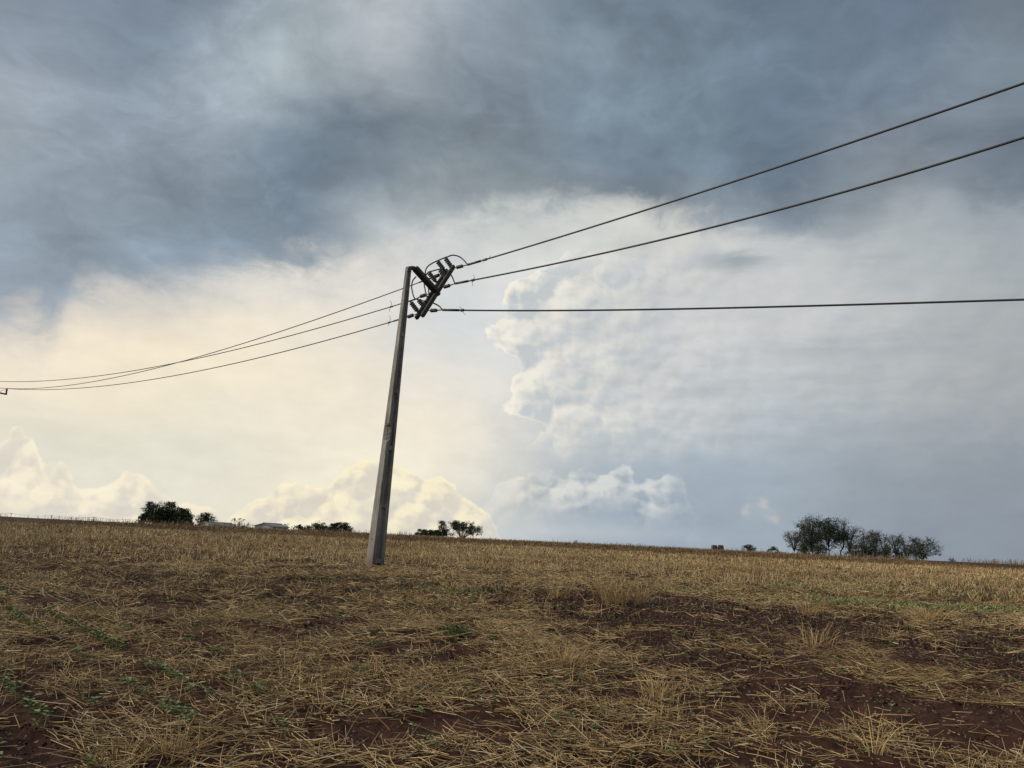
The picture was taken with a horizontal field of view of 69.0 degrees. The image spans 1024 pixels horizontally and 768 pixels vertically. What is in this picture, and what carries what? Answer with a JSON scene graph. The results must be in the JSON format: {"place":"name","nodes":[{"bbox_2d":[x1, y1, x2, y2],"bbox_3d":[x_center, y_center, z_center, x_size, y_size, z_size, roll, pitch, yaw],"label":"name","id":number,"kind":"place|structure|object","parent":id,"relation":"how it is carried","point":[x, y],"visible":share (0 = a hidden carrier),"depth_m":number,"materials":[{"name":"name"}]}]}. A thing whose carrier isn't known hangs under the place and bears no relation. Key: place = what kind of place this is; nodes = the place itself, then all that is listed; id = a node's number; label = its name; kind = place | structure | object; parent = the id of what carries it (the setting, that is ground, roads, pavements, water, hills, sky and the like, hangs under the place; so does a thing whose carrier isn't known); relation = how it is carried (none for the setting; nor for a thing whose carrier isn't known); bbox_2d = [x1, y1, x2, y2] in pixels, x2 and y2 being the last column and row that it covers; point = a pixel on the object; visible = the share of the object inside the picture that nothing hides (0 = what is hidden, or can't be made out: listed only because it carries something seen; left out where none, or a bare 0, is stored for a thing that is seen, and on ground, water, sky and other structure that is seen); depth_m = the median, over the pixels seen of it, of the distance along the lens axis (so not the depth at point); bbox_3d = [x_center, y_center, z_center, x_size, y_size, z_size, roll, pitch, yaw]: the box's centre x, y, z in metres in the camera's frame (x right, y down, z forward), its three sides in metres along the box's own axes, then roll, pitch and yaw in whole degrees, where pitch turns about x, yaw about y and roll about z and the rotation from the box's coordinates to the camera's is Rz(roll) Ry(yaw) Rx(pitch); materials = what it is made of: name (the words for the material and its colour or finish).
{"place":"outdoors","nodes":[
{"label":"outdoors","id":0,"kind":"place"},
{"bbox_2d":[0,516,1023,767],"bbox_3d":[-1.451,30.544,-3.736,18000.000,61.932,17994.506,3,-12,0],"label":"field","id":1,"kind":"structure","parent":0,"point":[926,720],"depth_m":6.63,"materials":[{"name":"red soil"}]},
{"bbox_2d":[0,674,13,690],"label":"soybean seedling","id":2,"kind":"object","parent":1,"relation":"on","point":[6,680],"visible":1,"depth_m":5.74,"materials":[{"name":"green plant"}]},
{"bbox_2d":[2,684,14,694],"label":"soybean seedling","id":3,"kind":"object","parent":1,"relation":"on","point":[10,688],"visible":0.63,"depth_m":5.63,"materials":[{"name":"green plant"}]},
{"bbox_2d":[9,681,23,700],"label":"soybean seedling","id":4,"kind":"object","parent":1,"relation":"on","point":[14,684],"visible":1,"depth_m":5.51,"materials":[{"name":"green plant"}]},
{"bbox_2d":[20,698,36,711],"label":"soybean seedling","id":5,"kind":"object","parent":1,"relation":"on","point":[26,699],"visible":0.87,"depth_m":5.16,"materials":[{"name":"green plant"}]},
{"bbox_2d":[27,707,46,722],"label":"soybean seedling","id":6,"kind":"object","parent":1,"relation":"on","point":[36,711],"visible":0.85,"depth_m":5.00,"materials":[{"name":"green plant"}]},
{"bbox_2d":[33,617,42,627],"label":"soybean seedling","id":7,"kind":"object","parent":1,"relation":"on","point":[39,620],"visible":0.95,"depth_m":8.15,"materials":[{"name":"green plant"}]},
{"bbox_2d":[34,703,46,718],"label":"soybean seedling","id":8,"kind":"object","parent":1,"relation":"on","point":[40,704],"visible":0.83,"depth_m":5.07,"materials":[{"name":"green plant"}]},
{"bbox_2d":[41,707,55,727],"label":"soybean seedling","id":9,"kind":"object","parent":1,"relation":"on","point":[47,715],"visible":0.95,"depth_m":4.96,"materials":[{"name":"green plant"}]},
{"bbox_2d":[74,646,86,658],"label":"soybean seedling","id":10,"kind":"object","parent":1,"relation":"on","point":[79,650],"visible":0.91,"depth_m":6.87,"materials":[{"name":"green plant"}]},
{"bbox_2d":[83,754,97,766],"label":"soybean seedling","id":11,"kind":"object","parent":1,"relation":"on","point":[89,755],"visible":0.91,"depth_m":4.20,"materials":[{"name":"green plant"}]},
{"bbox_2d":[87,696,102,710],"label":"soybean seedling","id":12,"kind":"object","parent":1,"relation":"on","point":[93,698],"visible":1,"depth_m":5.38,"materials":[{"name":"green plant"}]},
{"bbox_2d":[121,677,137,686],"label":"soybean seedling","id":13,"kind":"object","parent":1,"relation":"on","point":[128,679],"visible":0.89,"depth_m":5.91,"materials":[{"name":"green plant"}]},
{"bbox_2d":[84,723,196,767],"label":"straw tuft","id":14,"kind":"object","parent":1,"relation":"on","point":[116,754],"visible":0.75,"depth_m":4.38,"materials":[{"name":"beige plant"}]},
{"bbox_2d":[137,513,147,522],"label":"tree","id":15,"kind":"object","parent":1,"relation":"on","point":[142,516],"visible":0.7,"depth_m":224.99,"materials":[{"name":"green plant"}]},
{"bbox_2d":[138,685,150,700],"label":"soybean seedling","id":16,"kind":"object","parent":1,"relation":"on","point":[147,686],"visible":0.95,"depth_m":5.62,"materials":[{"name":"green plant"}]},
{"bbox_2d":[140,501,162,522],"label":"tree","id":17,"kind":"object","parent":1,"relation":"on","point":[148,508],"visible":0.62,"depth_m":229.09,"materials":[{"name":"green plant"}]},
{"bbox_2d":[145,506,168,523],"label":"tree","id":18,"kind":"object","parent":1,"relation":"on","point":[157,517],"visible":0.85,"depth_m":224.78,"materials":[{"name":"green plant"}]},
{"bbox_2d":[156,661,168,675],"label":"soybean seedling","id":19,"kind":"object","parent":1,"relation":"on","point":[165,665],"visible":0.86,"depth_m":6.42,"materials":[{"name":"green plant"}]},
{"bbox_2d":[158,695,171,709],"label":"soybean seedling","id":20,"kind":"object","parent":1,"relation":"on","point":[161,700],"visible":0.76,"depth_m":5.46,"materials":[{"name":"green plant"}]},
{"bbox_2d":[160,706,173,713],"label":"soybean seedling","id":21,"kind":"object","parent":1,"relation":"on","point":[167,711],"visible":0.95,"depth_m":5.23,"materials":[{"name":"green plant"}]},
{"bbox_2d":[158,500,179,524],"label":"tree","id":22,"kind":"object","parent":1,"relation":"on","point":[171,508],"visible":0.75,"depth_m":227.70,"materials":[{"name":"green plant"}]},
{"bbox_2d":[168,700,181,719],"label":"soybean seedling","id":23,"kind":"object","parent":1,"relation":"on","point":[175,702],"visible":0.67,"depth_m":5.22,"materials":[{"name":"green plant"}]},
{"bbox_2d":[168,670,182,686],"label":"soybean seedling","id":24,"kind":"object","parent":1,"relation":"on","point":[178,675],"visible":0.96,"depth_m":6.12,"materials":[{"name":"green plant"}]},
{"bbox_2d":[171,508,191,524],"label":"tree","id":25,"kind":"object","parent":1,"relation":"on","point":[181,514],"visible":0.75,"depth_m":224.32,"materials":[{"name":"green plant"}]},
{"bbox_2d":[173,703,192,723],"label":"soybean seedling","id":26,"kind":"object","parent":1,"relation":"on","point":[176,708],"visible":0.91,"depth_m":5.16,"materials":[{"name":"green plant"}]},
{"bbox_2d":[124,716,246,766],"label":"straw tuft","id":27,"kind":"object","parent":1,"relation":"on","point":[164,749],"visible":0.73,"depth_m":4.50,"materials":[{"name":"beige plant"}]},
{"bbox_2d":[177,712,194,727],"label":"soybean seedling","id":28,"kind":"object","parent":1,"relation":"on","point":[184,717],"visible":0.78,"depth_m":5.03,"materials":[{"name":"green plant"}]},
{"bbox_2d":[183,514,195,524],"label":"tree","id":29,"kind":"object","parent":1,"relation":"on","point":[189,517],"visible":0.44,"depth_m":223.30,"materials":[{"name":"green plant"}]},
{"bbox_2d":[186,683,200,694],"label":"soybean seedling","id":30,"kind":"object","parent":1,"relation":"on","point":[191,684],"visible":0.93,"depth_m":5.85,"materials":[{"name":"green plant"}]},
{"bbox_2d":[193,512,217,524],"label":"tree","id":31,"kind":"object","parent":1,"relation":"on","point":[205,516],"visible":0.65,"depth_m":249.22,"materials":[{"name":"green plant"}]},
{"bbox_2d":[202,687,213,701],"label":"soybean seedling","id":32,"kind":"object","parent":1,"relation":"on","point":[207,688],"visible":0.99,"depth_m":5.70,"materials":[{"name":"green plant"}]},
{"bbox_2d":[200,521,236,526],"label":"barn","id":33,"kind":"structure","parent":1,"relation":"on","point":[212,523],"depth_m":212.44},
{"bbox_2d":[219,673,232,684],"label":"soybean seedling","id":34,"kind":"object","parent":1,"relation":"on","point":[226,676],"visible":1,"depth_m":6.21,"materials":[{"name":"green plant"}]},
{"bbox_2d":[233,669,244,681],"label":"soybean seedling","id":35,"kind":"object","parent":1,"relation":"on","point":[239,670],"visible":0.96,"depth_m":6.16,"materials":[{"name":"green plant"}]},
{"bbox_2d":[231,518,248,526],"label":"bush","id":36,"kind":"object","parent":1,"relation":"on","point":[234,519],"visible":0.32,"depth_m":225.32,"materials":[{"name":"green plant"}]},
{"bbox_2d":[253,522,289,529],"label":"barn","id":37,"kind":"structure","parent":1,"relation":"on","point":[274,525],"depth_m":212.00,"materials":[{"name":"grey metal"}]},
{"bbox_2d":[275,717,290,739],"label":"soybean seedling","id":38,"kind":"object","parent":1,"relation":"on","point":[283,719],"visible":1,"depth_m":4.89,"materials":[{"name":"green plant"}]},
{"bbox_2d":[293,524,312,530],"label":"bush","id":39,"kind":"object","parent":1,"relation":"on","point":[299,527],"visible":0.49,"depth_m":224.69,"materials":[{"name":"green plant"}]},
{"bbox_2d":[309,520,325,530],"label":"tree","id":40,"kind":"object","parent":1,"relation":"on","point":[315,525],"visible":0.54,"depth_m":224.53,"materials":[{"name":"green plant"}]},
{"bbox_2d":[324,523,339,530],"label":"bush","id":41,"kind":"object","parent":1,"relation":"on","point":[329,527],"visible":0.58,"depth_m":224.40,"materials":[{"name":"green plant"}]},
{"bbox_2d":[330,522,353,532],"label":"tree","id":42,"kind":"object","parent":1,"relation":"on","point":[344,526],"visible":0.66,"depth_m":224.56,"materials":[{"name":"green plant"}]},
{"bbox_2d":[386,603,419,611],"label":"grass tuft","id":43,"kind":"object","parent":1,"relation":"on","point":[405,608],"visible":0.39,"depth_m":11.18,"materials":[{"name":"plant"}]},
{"bbox_2d":[365,255,466,567],"bbox_3d":[-2.651,0.568,21.174,1.446,9.946,2.684,-5,-14,31],"label":"utility pole","id":44,"kind":"object","parent":1,"relation":"on","point":[377,539],"visible":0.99,"depth_m":20.26,"materials":[{"name":"concrete"}]},
{"bbox_2d":[0,299,414,381],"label":"power cable","id":45,"kind":"object","parent":44,"relation":"attached to","point":[222,352],"visible":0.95,"depth_m":28.60,"materials":[{"name":"metal"}]},
{"bbox_2d":[18,319,398,389],"bbox_3d":[-17.728,-0.750,34.782,38.940,2.019,0.055,-8,-16,41],"label":"power cable","id":46,"kind":"object","parent":44,"relation":"attached to","point":[228,364],"visible":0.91,"depth_m":28.05,"materials":[{"name":"metal"}]},
{"bbox_2d":[3,278,429,388],"bbox_3d":[-17.729,-1.054,34.991,38.873,1.211,0.048,-7,-15,38],"label":"power cable","id":47,"kind":"object","parent":44,"relation":"attached to","point":[226,348],"visible":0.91,"depth_m":29.39,"materials":[{"name":"black metal"}]},
{"bbox_2d":[442,299,1023,314],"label":"power cable","id":48,"kind":"object","parent":44,"relation":"attached to","point":[860,304],"visible":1,"depth_m":17.34,"materials":[{"name":"metal"}]},
{"bbox_2d":[454,136,1023,284],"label":"power cable","id":49,"kind":"object","parent":44,"relation":"attached to","point":[877,182],"visible":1,"depth_m":15.52,"materials":[{"name":"metal"}]},
{"bbox_2d":[467,82,1023,265],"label":"power cable","id":50,"kind":"object","parent":44,"relation":"attached to","point":[872,135],"visible":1,"depth_m":16.24,"materials":[{"name":"metal"}]},
{"bbox_2d":[416,529,427,535],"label":"bush","id":51,"kind":"object","parent":1,"relation":"on","point":[421,531],"visible":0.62,"depth_m":205.06,"materials":[{"name":"green plant"}]},
{"bbox_2d":[417,705,427,715],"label":"soybean seedling","id":52,"kind":"object","parent":1,"relation":"on","point":[422,708],"visible":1,"depth_m":5.55,"materials":[{"name":"green plant"}]},
{"bbox_2d":[423,529,434,535],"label":"bush","id":53,"kind":"object","parent":1,"relation":"on","point":[429,531],"visible":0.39,"depth_m":204.79,"materials":[{"name":"green plant"}]},
{"bbox_2d":[430,530,444,536],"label":"bush","id":54,"kind":"object","parent":1,"relation":"on","point":[438,533],"visible":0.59,"depth_m":204.94,"materials":[{"name":"green plant"}]},
{"bbox_2d":[437,520,449,536],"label":"tree","id":55,"kind":"object","parent":1,"relation":"on","point":[444,529],"visible":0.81,"depth_m":224.82,"materials":[{"name":"green plant"}]},
{"bbox_2d":[437,622,477,639],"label":"grass tuft","id":56,"kind":"object","parent":1,"relation":"on","point":[457,630],"visible":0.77,"depth_m":8.99,"materials":[{"name":"green plant"}]},
{"bbox_2d":[446,520,483,537],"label":"tree","id":57,"kind":"object","parent":1,"relation":"on","point":[458,526],"visible":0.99,"depth_m":214.34,"materials":[{"name":"green plant"}]},
{"bbox_2d":[0,514,1023,565],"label":"bank weeds","id":58,"kind":"object","parent":1,"relation":"on","point":[1016,563],"visible":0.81,"depth_m":65.11,"materials":[{"name":"plant"}]},
{"bbox_2d":[0,597,1023,767],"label":"loose straw","id":59,"kind":"object","parent":1,"relation":"on","point":[463,678],"visible":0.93,"depth_m":6.41,"materials":[{"name":"beige plant"}]},
{"bbox_2d":[0,556,1023,659],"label":"flattened straw","id":60,"kind":"object","parent":1,"relation":"on","point":[75,564],"visible":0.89,"depth_m":13.97,"materials":[{"name":"beige plant"}]},
{"bbox_2d":[0,529,1023,605],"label":"standing stubble","id":61,"kind":"object","parent":1,"relation":"on","point":[619,563],"visible":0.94,"depth_m":23.11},
{"bbox_2d":[0,520,1023,579],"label":"distant stubble","id":62,"kind":"object","parent":1,"relation":"on","point":[945,568],"visible":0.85,"depth_m":46.13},
{"bbox_2d":[0,575,1023,767],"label":"soil clods","id":63,"kind":"object","parent":1,"relation":"on","point":[976,738],"visible":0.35,"depth_m":9.65,"materials":[{"name":"brown soil"}]},
{"bbox_2d":[0,570,1023,707],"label":"soybean seedlings","id":64,"kind":"object","parent":1,"relation":"on","point":[777,616],"visible":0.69,"depth_m":10.99,"materials":[{"name":"green plant"}]},
{"bbox_2d":[535,580,578,599],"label":"straw tuft","id":65,"kind":"object","parent":1,"relation":"on","point":[554,595],"visible":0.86,"depth_m":13.72,"materials":[{"name":"beige plant"}]},
{"bbox_2d":[529,639,612,670],"bbox_3d":[0.597,2.754,7.594,0.860,0.308,0.767,3,-12,0],"label":"straw tuft","id":66,"kind":"object","parent":1,"relation":"on","point":[569,656],"visible":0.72,"depth_m":7.55,"materials":[{"name":"beige plant"}]},
{"bbox_2d":[566,711,577,722],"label":"soybean seedling","id":67,"kind":"object","parent":1,"relation":"on","point":[568,714],"visible":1,"depth_m":5.54,"materials":[{"name":"green plant"}]},
{"bbox_2d":[576,573,644,607],"bbox_3d":[1.733,3.621,13.224,1.282,0.610,1.293,3,-12,0],"label":"straw tuft","id":68,"kind":"object","parent":1,"relation":"on","point":[614,599],"visible":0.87,"depth_m":13.07,"materials":[{"name":"beige plant"}]},
{"bbox_2d":[619,575,662,604],"bbox_3d":[2.320,3.733,13.467,0.962,0.520,0.738,3,-12,0],"label":"straw tuft","id":69,"kind":"object","parent":1,"relation":"on","point":[638,599],"visible":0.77,"depth_m":13.41,"materials":[{"name":"beige plant"}]},
{"bbox_2d":[615,666,696,703],"bbox_3d":[1.265,2.625,6.534,0.768,0.276,0.539,8,-13,-21],"label":"straw tuft","id":70,"kind":"object","parent":1,"relation":"on","point":[653,691],"visible":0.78,"depth_m":6.49,"materials":[{"name":"beige plant"}]},
{"bbox_2d":[667,743,679,758],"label":"soybean seedling","id":71,"kind":"object","parent":1,"relation":"on","point":[675,747],"visible":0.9,"depth_m":4.87,"materials":[{"name":"green plant"}]},
{"bbox_2d":[382,578,1023,614],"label":"green weeds","id":72,"kind":"object","parent":1,"relation":"on","point":[984,607],"visible":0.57,"depth_m":15.34,"materials":[{"name":"green plant"}]},
{"bbox_2d":[741,544,756,550],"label":"tree","id":73,"kind":"object","parent":1,"relation":"on","point":[748,547],"visible":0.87,"depth_m":254.16,"materials":[{"name":"green plant"}]},
{"bbox_2d":[728,693,787,732],"bbox_3d":[1.890,2.502,5.645,0.392,0.292,0.461,11,-15,-33],"label":"straw tuft","id":74,"kind":"object","parent":1,"relation":"on","point":[757,717],"visible":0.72,"depth_m":5.62,"materials":[{"name":"beige plant"}]},
{"bbox_2d":[768,546,778,552],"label":"bush","id":75,"kind":"object","parent":1,"relation":"on","point":[773,549],"visible":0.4,"depth_m":254.21,"materials":[{"name":"green plant"}]},
{"bbox_2d":[782,530,801,551],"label":"tree","id":76,"kind":"object","parent":1,"relation":"on","point":[787,536],"visible":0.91,"depth_m":254.82,"materials":[{"name":"green plant"}]},
{"bbox_2d":[793,524,814,552],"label":"tree","id":77,"kind":"object","parent":1,"relation":"on","point":[802,533],"visible":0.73,"depth_m":251.74,"materials":[{"name":"green plant"}]},
{"bbox_2d":[794,542,814,554],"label":"bush","id":78,"kind":"object","parent":1,"relation":"on","point":[804,547],"visible":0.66,"depth_m":246.35,"materials":[{"name":"green plant"}]},
{"bbox_2d":[774,616,838,647],"bbox_3d":[3.891,3.239,9.753,0.831,0.390,0.673,-6,-15,36],"label":"straw tuft","id":79,"kind":"object","parent":1,"relation":"on","point":[816,640],"visible":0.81,"depth_m":9.75,"materials":[{"name":"beige plant"}]},
{"bbox_2d":[791,513,826,552],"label":"tree","id":80,"kind":"object","parent":1,"relation":"on","point":[810,526],"visible":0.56,"depth_m":259.56,"materials":[{"name":"green plant"}]},
{"bbox_2d":[786,592,831,616],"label":"straw tuft","id":81,"kind":"object","parent":1,"relation":"on","point":[810,608],"visible":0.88,"depth_m":12.87,"materials":[{"name":"beige plant"}]},
{"bbox_2d":[811,542,827,554],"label":"bush","id":82,"kind":"object","parent":1,"relation":"on","point":[818,549],"visible":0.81,"depth_m":246.37,"materials":[{"name":"green plant"}]},
{"bbox_2d":[809,517,851,552],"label":"tree","id":83,"kind":"object","parent":1,"relation":"on","point":[829,532],"visible":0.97,"depth_m":254.61,"materials":[{"name":"green plant"}]},
{"bbox_2d":[829,517,851,554],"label":"tree","id":84,"kind":"object","parent":1,"relation":"on","point":[845,522],"visible":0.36,"depth_m":261.23,"materials":[{"name":"green plant"}]},
{"bbox_2d":[840,526,860,551],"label":"tree","id":85,"kind":"object","parent":1,"relation":"on","point":[853,530],"visible":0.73,"depth_m":254.97,"materials":[{"name":"green plant"}]},
{"bbox_2d":[843,542,863,556],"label":"bush","id":86,"kind":"object","parent":1,"relation":"on","point":[851,552],"visible":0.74,"depth_m":245.87,"materials":[{"name":"green plant"}]},
{"bbox_2d":[851,541,871,556],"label":"bush","id":87,"kind":"object","parent":1,"relation":"on","point":[861,552],"visible":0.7,"depth_m":246.14,"materials":[{"name":"green plant"}]},
{"bbox_2d":[853,528,874,557],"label":"tree","id":88,"kind":"object","parent":1,"relation":"on","point":[862,538],"visible":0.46,"depth_m":257.94,"materials":[{"name":"green plant"}]},
{"bbox_2d":[828,706,913,755],"bbox_3d":[2.505,2.423,5.103,0.446,0.325,0.523,8,-13,-24],"label":"straw tuft","id":89,"kind":"object","parent":1,"relation":"on","point":[876,750],"visible":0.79,"depth_m":5.12,"materials":[{"name":"beige plant"}]},
{"bbox_2d":[863,543,884,557],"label":"bush","id":90,"kind":"object","parent":1,"relation":"on","point":[875,551],"visible":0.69,"depth_m":245.61,"materials":[{"name":"green plant"}]},
{"bbox_2d":[863,529,887,549],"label":"tree","id":91,"kind":"object","parent":1,"relation":"on","point":[875,539],"visible":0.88,"depth_m":252.59,"materials":[{"name":"green plant"}]},
{"bbox_2d":[876,545,894,558],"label":"bush","id":92,"kind":"object","parent":1,"relation":"on","point":[888,552],"visible":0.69,"depth_m":246.32,"materials":[{"name":"green plant"}]},
{"bbox_2d":[879,534,892,558],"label":"tree","id":93,"kind":"object","parent":1,"relation":"on","point":[885,540],"visible":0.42,"depth_m":255.21,"materials":[{"name":"green plant"}]},
{"bbox_2d":[884,533,903,556],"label":"tree","id":94,"kind":"object","parent":1,"relation":"on","point":[893,542],"visible":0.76,"depth_m":259.55,"materials":[{"name":"green plant"}]},
{"bbox_2d":[889,547,909,558],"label":"bush","id":95,"kind":"object","parent":1,"relation":"on","point":[897,552],"visible":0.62,"depth_m":245.69,"materials":[{"name":"green plant"}]},
{"bbox_2d":[894,532,922,554],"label":"tree","id":96,"kind":"object","parent":1,"relation":"on","point":[900,543],"visible":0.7,"depth_m":257.38,"materials":[{"name":"green plant"}]},
{"bbox_2d":[905,544,930,559],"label":"bush","id":97,"kind":"object","parent":1,"relation":"on","point":[917,551],"visible":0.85,"depth_m":246.96,"materials":[{"name":"green plant"}]},
{"bbox_2d":[900,536,943,558],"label":"tree","id":98,"kind":"object","parent":1,"relation":"on","point":[925,545],"visible":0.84,"depth_m":251.84,"materials":[{"name":"green plant"}]},
{"bbox_2d":[902,602,955,623],"bbox_3d":[7.027,3.864,12.532,0.861,0.350,0.680,7,-13,-19],"label":"straw tuft","id":99,"kind":"object","parent":1,"relation":"on","point":[921,618],"visible":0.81,"depth_m":12.50,"materials":[{"name":"beige plant"}]},
{"bbox_2d":[0,0,1023,564],"label":"sky","id":100,"kind":"structure","parent":0,"point":[181,180],"materials":[{"name":"grey"}]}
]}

